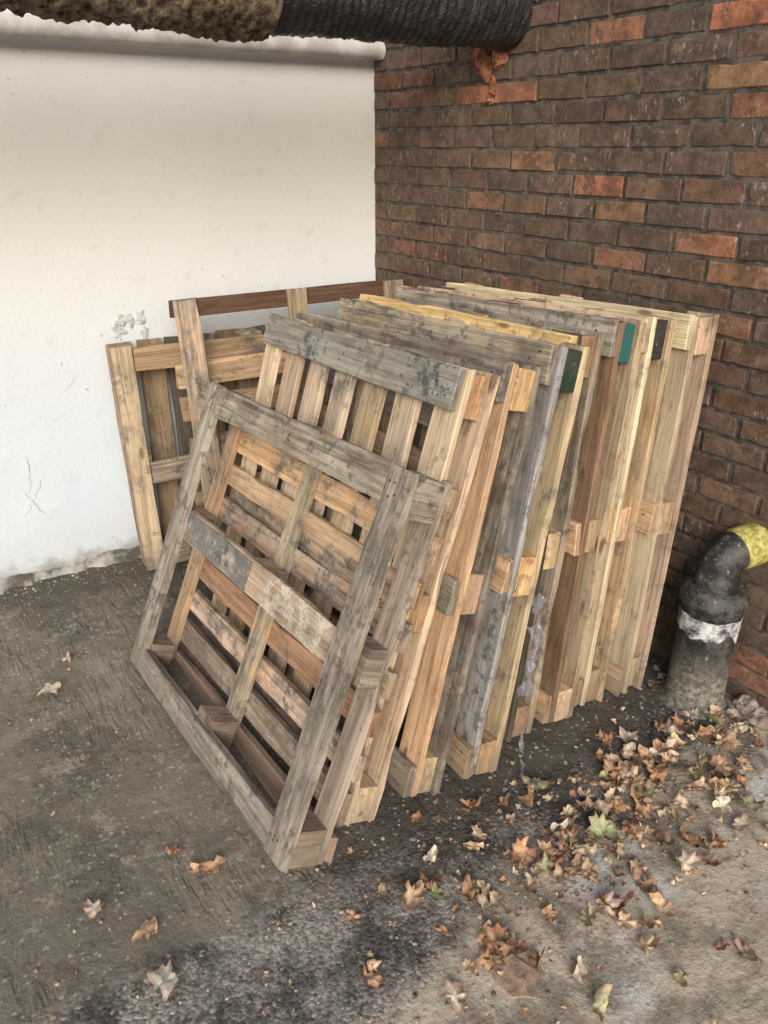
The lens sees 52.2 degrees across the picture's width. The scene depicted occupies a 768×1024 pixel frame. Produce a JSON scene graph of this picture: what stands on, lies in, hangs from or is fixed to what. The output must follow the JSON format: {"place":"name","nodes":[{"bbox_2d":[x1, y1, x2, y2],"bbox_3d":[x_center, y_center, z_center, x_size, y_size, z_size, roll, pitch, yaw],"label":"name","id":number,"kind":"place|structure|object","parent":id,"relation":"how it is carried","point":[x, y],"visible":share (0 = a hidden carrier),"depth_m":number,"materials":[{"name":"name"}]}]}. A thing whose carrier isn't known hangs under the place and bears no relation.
{"place":"outdoors","nodes":[
{"label":"outdoors","id":0,"kind":"place"},
{"bbox_2d":[0,545,767,1023],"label":"ground","id":1,"kind":"structure","parent":0,"point":[144,807],"depth_m":1.84,"materials":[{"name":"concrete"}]},
{"bbox_2d":[0,546,140,594],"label":"mortar fillet","id":2,"kind":"object","parent":1,"relation":"on","point":[107,558],"visible":0.27,"depth_m":3.16,"materials":[{"name":"white concrete"}]},
{"bbox_2d":[0,9,375,577],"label":"white wall","id":3,"kind":"structure","parent":1,"relation":"on","point":[151,181],"depth_m":2.90,"materials":[{"name":"white paint"}]},
{"bbox_2d":[25,375,77,516],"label":"cracks","id":4,"kind":"object","parent":3,"relation":"attached to","point":[40,480],"visible":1,"depth_m":2.97,"materials":[{"name":"grey paint"}]},
{"bbox_2d":[111,309,148,340],"bbox_3d":[-0.958,-0.701,2.954,0.143,0.116,0.015,-15,29,-29],"label":"plaster scar","id":5,"kind":"object","parent":3,"relation":"attached to","point":[138,318],"visible":1,"depth_m":2.94},
{"bbox_2d":[0,13,385,59],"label":"painted conduit","id":6,"kind":"object","parent":3,"relation":"attached to","point":[27,26],"visible":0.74,"depth_m":2.60,"materials":[{"name":"paint"}]},
{"bbox_2d":[105,316,337,570],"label":"wooden pallet","id":7,"kind":"object","parent":1,"relation":"on","point":[162,467],"visible":0.3,"depth_m":3.05,"materials":[{"name":"brown wood"}]},
{"bbox_2d":[168,279,402,533],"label":"wooden pallet","id":8,"kind":"object","parent":1,"relation":"on","point":[197,373],"visible":0.2,"depth_m":2.93,"materials":[{"name":"brown wood"}]},
{"bbox_2d":[130,383,459,872],"bbox_3d":[-0.342,0.214,2.171,0.517,0.979,1.145,-16,29,-31],"label":"wooden pallet","id":9,"kind":"object","parent":1,"relation":"on","point":[345,670],"visible":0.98,"depth_m":2.05,"materials":[{"name":"brown wood"}]},
{"bbox_2d":[201,313,500,827],"bbox_3d":[-0.194,0.077,2.225,0.478,1.164,1.063,-15,29,-29],"label":"wooden pallet","id":10,"kind":"object","parent":1,"relation":"on","point":[449,405],"visible":0.48,"depth_m":1.95,"materials":[{"name":"brown wood"}]},
{"bbox_2d":[8,556,767,1023],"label":"fallen leaves","id":11,"kind":"object","parent":1,"relation":"on","point":[490,936],"visible":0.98,"depth_m":1.89,"materials":[{"name":"brown plant"}]},
{"bbox_2d":[245,311,541,797],"bbox_3d":[-0.071,0.048,2.292,0.413,1.161,1.079,-15,29,-29],"label":"wooden pallet","id":12,"kind":"object","parent":1,"relation":"on","point":[418,760],"visible":0.3,"depth_m":1.92,"materials":[{"name":"brown wood"}]},
{"bbox_2d":[338,298,589,778],"bbox_3d":[0.080,0.004,2.349,0.356,1.185,1.068,-15,29,-29],"label":"wooden pallet","id":13,"kind":"object","parent":1,"relation":"on","point":[477,741],"visible":0.2,"depth_m":1.97,"materials":[{"name":"grey wood"}]},
{"bbox_2d":[359,294,604,741],"bbox_3d":[0.170,-0.043,2.457,0.312,1.178,1.048,-15,29,-29],"label":"wooden pallet","id":14,"kind":"object","parent":1,"relation":"on","point":[523,703],"visible":0.13,"depth_m":2.11,"materials":[{"name":"brown wood"}]},
{"bbox_2d":[490,954,539,998],"bbox_3d":[0.272,0.963,1.610,0.103,0.014,0.087,18,30,33],"label":"brick fragment","id":15,"kind":"object","parent":1,"relation":"on","point":[514,969],"visible":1,"depth_m":1.61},
{"bbox_2d":[395,285,645,723],"bbox_3d":[0.299,-0.085,2.513,0.274,1.203,1.043,-15,29,-29],"label":"wooden pallet","id":16,"kind":"object","parent":1,"relation":"on","point":[602,445],"visible":0.23,"depth_m":2.13,"materials":[{"name":"brown wood"}]},
{"bbox_2d":[427,286,676,706],"bbox_3d":[0.396,-0.109,2.581,0.268,1.198,1.050,-16,29,-30],"label":"wooden pallet","id":17,"kind":"object","parent":1,"relation":"on","point":[613,567],"visible":0.2,"depth_m":2.20,"materials":[{"name":"brown wood"}]},
{"bbox_2d":[375,0,767,701],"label":"brick wall","id":18,"kind":"structure","parent":1,"relation":"on","point":[729,60],"depth_m":2.32,"materials":[{"name":"brown brick"}]},
{"bbox_2d":[0,0,533,105],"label":"insulated pipe","id":19,"kind":"object","parent":18,"relation":"attached to","point":[492,32],"visible":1,"depth_m":2.14,"materials":[{"name":"black plastic"}]},
{"bbox_2d":[446,282,719,696],"bbox_3d":[0.514,-0.135,2.644,0.254,1.195,1.081,-16,30,-31],"label":"wooden pallet","id":20,"kind":"object","parent":1,"relation":"on","point":[685,382],"visible":0.22,"depth_m":2.25,"materials":[{"name":"brown wood"}]},
{"bbox_2d":[658,523,767,718],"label":"soil pipe","id":21,"kind":"object","parent":1,"relation":"on","point":[714,597],"visible":1,"depth_m":2.25,"materials":[{"name":"metal"}]},
{"bbox_2d":[732,694,759,709],"bbox_3d":[1.104,0.590,2.388,0.054,0.069,0.085,-15,29,-29],"label":"mortar lump","id":22,"kind":"object","parent":1,"relation":"on","point":[747,701],"visible":0.69,"depth_m":2.37,"materials":[{"name":"beige concrete"}]},
{"bbox_2d":[736,704,767,729],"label":"mortar lump","id":23,"kind":"object","parent":1,"relation":"on","point":[758,717],"visible":0.94,"depth_m":2.33,"materials":[{"name":"beige concrete"}]}
]}

